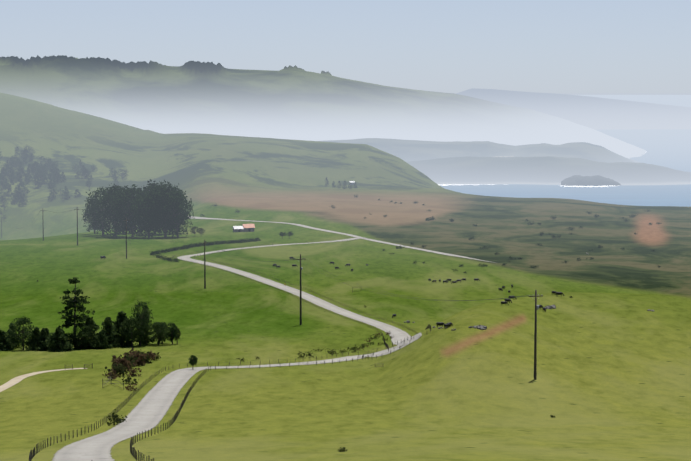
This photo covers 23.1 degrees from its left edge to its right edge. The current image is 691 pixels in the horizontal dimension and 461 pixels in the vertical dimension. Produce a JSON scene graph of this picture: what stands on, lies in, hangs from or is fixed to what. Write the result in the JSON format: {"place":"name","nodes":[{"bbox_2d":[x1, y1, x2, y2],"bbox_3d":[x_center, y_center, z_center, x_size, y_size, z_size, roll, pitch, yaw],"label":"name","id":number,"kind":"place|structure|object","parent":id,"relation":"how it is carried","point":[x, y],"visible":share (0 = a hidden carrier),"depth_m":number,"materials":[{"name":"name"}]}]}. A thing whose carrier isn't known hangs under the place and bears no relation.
{"place":"outdoors","nodes":[
{"label":"outdoors","id":0,"kind":"place"},
{"bbox_2d":[52,238,421,460],"bbox_3d":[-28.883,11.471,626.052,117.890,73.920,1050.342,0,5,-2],"label":"road","id":1,"kind":"structure","parent":0,"point":[149,410],"depth_m":406.79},
{"bbox_2d":[232,224,254,231],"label":"barn","id":2,"kind":"structure","parent":0,"point":[246,227],"depth_m":1210.93,"materials":[{"name":"metal"}]},
{"bbox_2d":[130,237,430,460],"bbox_3d":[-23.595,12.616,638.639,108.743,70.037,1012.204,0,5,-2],"label":"road verge","id":3,"kind":"structure","parent":0,"point":[132,442],"depth_m":378.11,"materials":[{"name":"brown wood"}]},
{"bbox_2d":[0,55,646,158],"bbox_3d":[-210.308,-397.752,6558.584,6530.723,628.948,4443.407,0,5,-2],"label":"hill","id":4,"kind":"structure","parent":0,"point":[295,102],"depth_m":6077.69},
{"bbox_2d":[189,216,494,262],"bbox_3d":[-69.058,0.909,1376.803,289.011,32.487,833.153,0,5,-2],"label":"road","id":5,"kind":"structure","parent":0,"point":[192,217],"depth_m":1173.29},
{"bbox_2d":[0,93,690,460],"bbox_3d":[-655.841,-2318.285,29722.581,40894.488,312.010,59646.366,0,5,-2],"label":"ground","id":6,"kind":"structure","parent":0,"point":[614,371],"depth_m":698.95,"materials":[{"name":"green plant"}]},
{"bbox_2d":[0,329,13,350],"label":"tree","id":7,"kind":"object","parent":6,"relation":"on","point":[5,344],"visible":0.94,"depth_m":555.66,"materials":[{"name":"green plant"}]},
{"bbox_2d":[5,322,21,347],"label":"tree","id":8,"kind":"object","parent":6,"relation":"on","point":[16,345],"visible":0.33,"depth_m":564.00,"materials":[{"name":"green plant"}]},
{"bbox_2d":[10,195,17,203],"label":"hill tree","id":9,"kind":"object","parent":6,"relation":"on","point":[13,200],"visible":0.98,"depth_m":1853.62,"materials":[{"name":"green plant"}]},
{"bbox_2d":[7,316,34,349],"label":"tree","id":10,"kind":"object","parent":6,"relation":"on","point":[24,334],"visible":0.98,"depth_m":555.03,"materials":[{"name":"green plant"}]},
{"bbox_2d":[17,196,26,205],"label":"hill tree","id":11,"kind":"object","parent":6,"relation":"on","point":[21,197],"visible":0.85,"depth_m":1844.61,"materials":[{"name":"green plant"}]},
{"bbox_2d":[24,326,44,350],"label":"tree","id":12,"kind":"object","parent":6,"relation":"on","point":[33,340],"visible":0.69,"depth_m":554.11,"materials":[{"name":"green plant"}]},
{"bbox_2d":[30,328,50,350],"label":"tree","id":13,"kind":"object","parent":6,"relation":"on","point":[44,333],"visible":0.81,"depth_m":553.04,"materials":[{"name":"green plant"}]},
{"bbox_2d":[0,368,87,391],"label":"dirt track","id":14,"kind":"structure","parent":6,"relation":"on","point":[11,382],"depth_m":452.54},
{"bbox_2d":[47,191,53,200],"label":"hill tree","id":15,"kind":"object","parent":6,"relation":"on","point":[50,196],"visible":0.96,"depth_m":1867.32,"materials":[{"name":"green plant"}]},
{"bbox_2d":[46,327,72,351],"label":"tree","id":16,"kind":"object","parent":6,"relation":"on","point":[57,336],"visible":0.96,"depth_m":549.04,"materials":[{"name":"green plant"}]},
{"bbox_2d":[59,172,66,180],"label":"hill tree","id":17,"kind":"object","parent":6,"relation":"on","point":[63,176],"visible":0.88,"depth_m":1963.59,"materials":[{"name":"green plant"}]},
{"bbox_2d":[60,333,79,346],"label":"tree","id":18,"kind":"object","parent":6,"relation":"on","point":[68,335],"visible":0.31,"depth_m":556.73,"materials":[{"name":"green plant"}]},
{"bbox_2d":[57,277,94,347],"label":"tall pine tree","id":19,"kind":"object","parent":6,"relation":"on","point":[75,302],"visible":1,"depth_m":558.83,"materials":[{"name":"green plant"}]},
{"bbox_2d":[74,209,79,244],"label":"utility pole","id":20,"kind":"object","parent":6,"relation":"on","point":[77,224],"visible":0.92,"depth_m":1099.42,"materials":[{"name":"brown wood"}]},
{"bbox_2d":[74,189,82,196],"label":"hill tree","id":21,"kind":"object","parent":6,"relation":"on","point":[77,190],"visible":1,"depth_m":1885.43,"materials":[{"name":"green plant"}]},
{"bbox_2d":[70,326,93,348],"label":"tree","id":22,"kind":"object","parent":6,"relation":"on","point":[81,335],"visible":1,"depth_m":555.44,"materials":[{"name":"green plant"}]},
{"bbox_2d":[79,169,89,178],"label":"hill tree","id":23,"kind":"object","parent":6,"relation":"on","point":[86,176],"visible":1,"depth_m":1973.99,"materials":[{"name":"green plant"}]},
{"bbox_2d":[74,317,99,348],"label":"tree","id":24,"kind":"object","parent":6,"relation":"on","point":[90,321],"visible":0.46,"depth_m":559.24,"materials":[{"name":"green plant"}]},
{"bbox_2d":[81,201,102,233],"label":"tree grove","id":25,"kind":"object","parent":6,"relation":"on","point":[89,221],"visible":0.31,"depth_m":1259.93,"materials":[{"name":"green plant"}]},
{"bbox_2d":[91,331,112,348],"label":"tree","id":26,"kind":"object","parent":6,"relation":"on","point":[99,343],"visible":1,"depth_m":556.95,"materials":[{"name":"green plant"}]},
{"bbox_2d":[84,187,122,234],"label":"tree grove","id":27,"kind":"object","parent":6,"relation":"on","point":[93,201],"visible":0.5,"depth_m":1222.15,"materials":[{"name":"green plant"}]},
{"bbox_2d":[94,183,130,236],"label":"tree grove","id":28,"kind":"object","parent":6,"relation":"on","point":[108,197],"visible":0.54,"depth_m":1196.66,"materials":[{"name":"green plant"}]},
{"bbox_2d":[101,317,123,346],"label":"tree","id":29,"kind":"object","parent":6,"relation":"on","point":[108,329],"visible":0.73,"depth_m":562.85,"materials":[{"name":"green plant"}]},
{"bbox_2d":[117,170,127,177],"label":"hill tree","id":30,"kind":"object","parent":6,"relation":"on","point":[122,176],"visible":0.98,"depth_m":2003.60,"materials":[{"name":"green plant"}]},
{"bbox_2d":[112,311,137,346],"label":"tree","id":31,"kind":"object","parent":6,"relation":"on","point":[121,317],"visible":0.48,"depth_m":567.38,"materials":[{"name":"green plant"}]},
{"bbox_2d":[123,219,129,258],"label":"utility pole","id":32,"kind":"object","parent":6,"relation":"on","point":[126,236],"visible":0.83,"depth_m":980.57,"materials":[{"name":"brown wood"}]},
{"bbox_2d":[110,184,146,236],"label":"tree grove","id":33,"kind":"object","parent":6,"relation":"on","point":[125,215],"visible":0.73,"depth_m":1183.63,"materials":[{"name":"green plant"}]},
{"bbox_2d":[102,347,155,390],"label":"dry bushes","id":34,"kind":"object","parent":6,"relation":"on","point":[124,361],"visible":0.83,"depth_m":471.08,"materials":[{"name":"brown plant"}]},
{"bbox_2d":[114,315,147,346],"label":"tree","id":35,"kind":"object","parent":6,"relation":"on","point":[132,331],"visible":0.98,"depth_m":564.42,"materials":[{"name":"green plant"}]},
{"bbox_2d":[104,349,160,384],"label":"green bushes","id":36,"kind":"object","parent":6,"relation":"on","point":[119,369],"visible":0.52,"depth_m":456.79,"materials":[{"name":"green plant"}]},
{"bbox_2d":[131,300,153,345],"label":"tree","id":37,"kind":"object","parent":6,"relation":"on","point":[141,316],"visible":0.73,"depth_m":568.78,"materials":[{"name":"green plant"}]},
{"bbox_2d":[129,187,164,237],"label":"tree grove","id":38,"kind":"object","parent":6,"relation":"on","point":[147,223],"visible":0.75,"depth_m":1171.68,"materials":[{"name":"green plant"}]},
{"bbox_2d":[138,306,155,344],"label":"tree","id":39,"kind":"object","parent":6,"relation":"on","point":[145,340],"visible":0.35,"depth_m":572.33,"materials":[{"name":"green plant"}]},
{"bbox_2d":[138,179,166,232],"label":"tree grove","id":40,"kind":"object","parent":6,"relation":"on","point":[153,184],"visible":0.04,"depth_m":1217.84,"materials":[{"name":"green plant"}]},
{"bbox_2d":[146,322,171,344],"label":"tree","id":41,"kind":"object","parent":6,"relation":"on","point":[159,331],"visible":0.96,"depth_m":568.73,"materials":[{"name":"green plant"}]},
{"bbox_2d":[153,322,171,343],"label":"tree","id":42,"kind":"object","parent":6,"relation":"on","point":[166,326],"visible":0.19,"depth_m":575.42,"materials":[{"name":"green plant"}]},
{"bbox_2d":[143,180,185,236],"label":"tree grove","id":43,"kind":"object","parent":6,"relation":"on","point":[163,192],"visible":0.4,"depth_m":1173.47,"materials":[{"name":"green plant"}]},
{"bbox_2d":[166,322,177,344],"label":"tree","id":44,"kind":"object","parent":6,"relation":"on","point":[172,336],"visible":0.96,"depth_m":571.28,"materials":[{"name":"green plant"}]},
{"bbox_2d":[158,187,194,236],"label":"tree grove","id":45,"kind":"object","parent":6,"relation":"on","point":[176,227],"visible":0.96,"depth_m":1169.05,"materials":[{"name":"green plant"}]},
{"bbox_2d":[175,328,180,343],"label":"tree","id":46,"kind":"object","parent":6,"relation":"on","point":[178,335],"visible":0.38,"depth_m":573.71,"materials":[{"name":"green plant"}]},
{"bbox_2d":[188,355,197,367],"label":"tree","id":47,"kind":"object","parent":6,"relation":"on","point":[193,361],"visible":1,"depth_m":473.93,"materials":[{"name":"green plant"}]},
{"bbox_2d":[189,226,199,233],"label":"tree","id":48,"kind":"object","parent":6,"relation":"on","point":[194,228],"visible":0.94,"depth_m":1170.96,"materials":[{"name":"green plant"}]},
{"bbox_2d":[149,237,260,261],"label":"dark hedge","id":49,"kind":"object","parent":6,"relation":"on","point":[175,248],"visible":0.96,"depth_m":1069.96,"materials":[{"name":"green plant"}]},
{"bbox_2d":[204,240,208,288],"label":"utility pole","id":50,"kind":"object","parent":6,"relation":"on","point":[204,268],"visible":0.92,"depth_m":811.27,"materials":[{"name":"brown wood"}]},
{"bbox_2d":[29,237,412,460],"bbox_3d":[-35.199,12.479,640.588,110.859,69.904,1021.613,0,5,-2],"label":"fence","id":51,"kind":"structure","parent":6,"relation":"on","point":[31,456],"depth_m":425.76,"materials":[{"name":"brown wood"}]},
{"bbox_2d":[107,342,373,425],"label":"roadside bushes","id":52,"kind":"object","parent":6,"relation":"on","point":[116,419],"visible":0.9,"depth_m":512.24,"materials":[{"name":"green plant"}]},
{"bbox_2d":[11,210,540,300],"bbox_3d":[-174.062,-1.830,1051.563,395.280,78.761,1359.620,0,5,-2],"label":"power lines","id":53,"kind":"object","parent":6,"relation":"on","point":[323,270],"visible":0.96,"depth_m":573.17,"materials":[{"name":"grey metal"}]},
{"bbox_2d":[295,254,302,324],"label":"utility pole","id":54,"kind":"object","parent":6,"relation":"on","point":[300,259],"visible":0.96,"depth_m":646.05,"materials":[{"name":"brown wood"}]},
{"bbox_2d":[37,253,572,451],"bbox_3d":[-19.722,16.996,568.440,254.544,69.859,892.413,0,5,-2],"label":"shrubs","id":55,"kind":"object","parent":6,"relation":"on","point":[342,450],"visible":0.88,"depth_m":211.93,"materials":[{"name":"green plant"}]},
{"bbox_2d":[352,334,387,352],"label":"shrubs","id":56,"kind":"object","parent":6,"relation":"on","point":[374,338],"visible":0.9,"depth_m":581.47,"materials":[{"name":"green plant"}]},
{"bbox_2d":[358,332,393,350],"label":"dry bushes","id":57,"kind":"object","parent":6,"relation":"on","point":[376,336],"visible":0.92,"depth_m":590.61,"materials":[{"name":"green plant"}]},
{"bbox_2d":[200,195,660,273],"bbox_3d":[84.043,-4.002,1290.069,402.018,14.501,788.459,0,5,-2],"label":"shrubs","id":58,"kind":"object","parent":6,"relation":"on","point":[496,253],"visible":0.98,"depth_m":1200.34,"materials":[{"name":"green plant"}]},
{"bbox_2d":[366,264,555,329],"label":"rocks","id":59,"kind":"object","parent":6,"relation":"on","point":[483,327],"visible":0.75,"depth_m":473.65,"materials":[{"name":"grey stone"}]},
{"bbox_2d":[529,290,542,379],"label":"utility pole","id":60,"kind":"object","parent":6,"relation":"on","point":[535,344],"visible":1,"depth_m":378.23,"materials":[{"name":"brown wood"}]},
{"bbox_2d":[0,0,690,94],"bbox_3d":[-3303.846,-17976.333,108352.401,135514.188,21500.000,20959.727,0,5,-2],"label":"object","id":61,"kind":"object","parent":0,"point":[605,47],"depth_m":118658.84,"materials":[{"name":"blue"}]},
{"bbox_2d":[438,184,505,185],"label":"surf","id":62,"kind":"structure","parent":0,"point":[465,184],"depth_m":4605.71,"materials":[{"name":"white liquid"}]},
{"bbox_2d":[321,138,640,162],"bbox_3d":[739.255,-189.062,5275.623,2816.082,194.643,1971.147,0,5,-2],"label":"hill","id":63,"kind":"structure","parent":0,"point":[410,150],"depth_m":5126.19,"materials":[{"name":"grey"}]},
{"bbox_2d":[404,309,653,330],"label":"rock field","id":64,"kind":"structure","parent":0,"point":[407,321],"depth_m":539.68,"materials":[{"name":"black stone"}]},
{"bbox_2d":[407,156,690,184],"bbox_3d":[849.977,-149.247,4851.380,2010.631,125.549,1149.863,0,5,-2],"label":"hill","id":65,"kind":"structure","parent":0,"point":[549,170],"depth_m":4715.36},
{"bbox_2d":[440,95,690,206],"bbox_3d":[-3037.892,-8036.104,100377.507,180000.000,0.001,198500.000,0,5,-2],"label":"ocean","id":66,"kind":"structure","parent":0,"point":[670,148],"depth_m":4513.54,"materials":[{"name":"blue liquid"}]},
{"bbox_2d":[564,186,607,186],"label":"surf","id":67,"kind":"structure","parent":66,"relation":"on","point":[585,186],"depth_m":4509.10,"materials":[{"name":"white liquid"}]},
{"bbox_2d":[561,175,620,185],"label":"island","id":68,"kind":"structure","parent":66,"relation":"on","point":[579,180],"depth_m":4558.61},
{"bbox_2d":[456,88,690,129],"bbox_3d":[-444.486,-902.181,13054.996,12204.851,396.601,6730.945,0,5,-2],"label":"hill","id":69,"kind":"structure","parent":0,"point":[596,113],"depth_m":12452.82,"materials":[{"name":"grey"}]}
]}

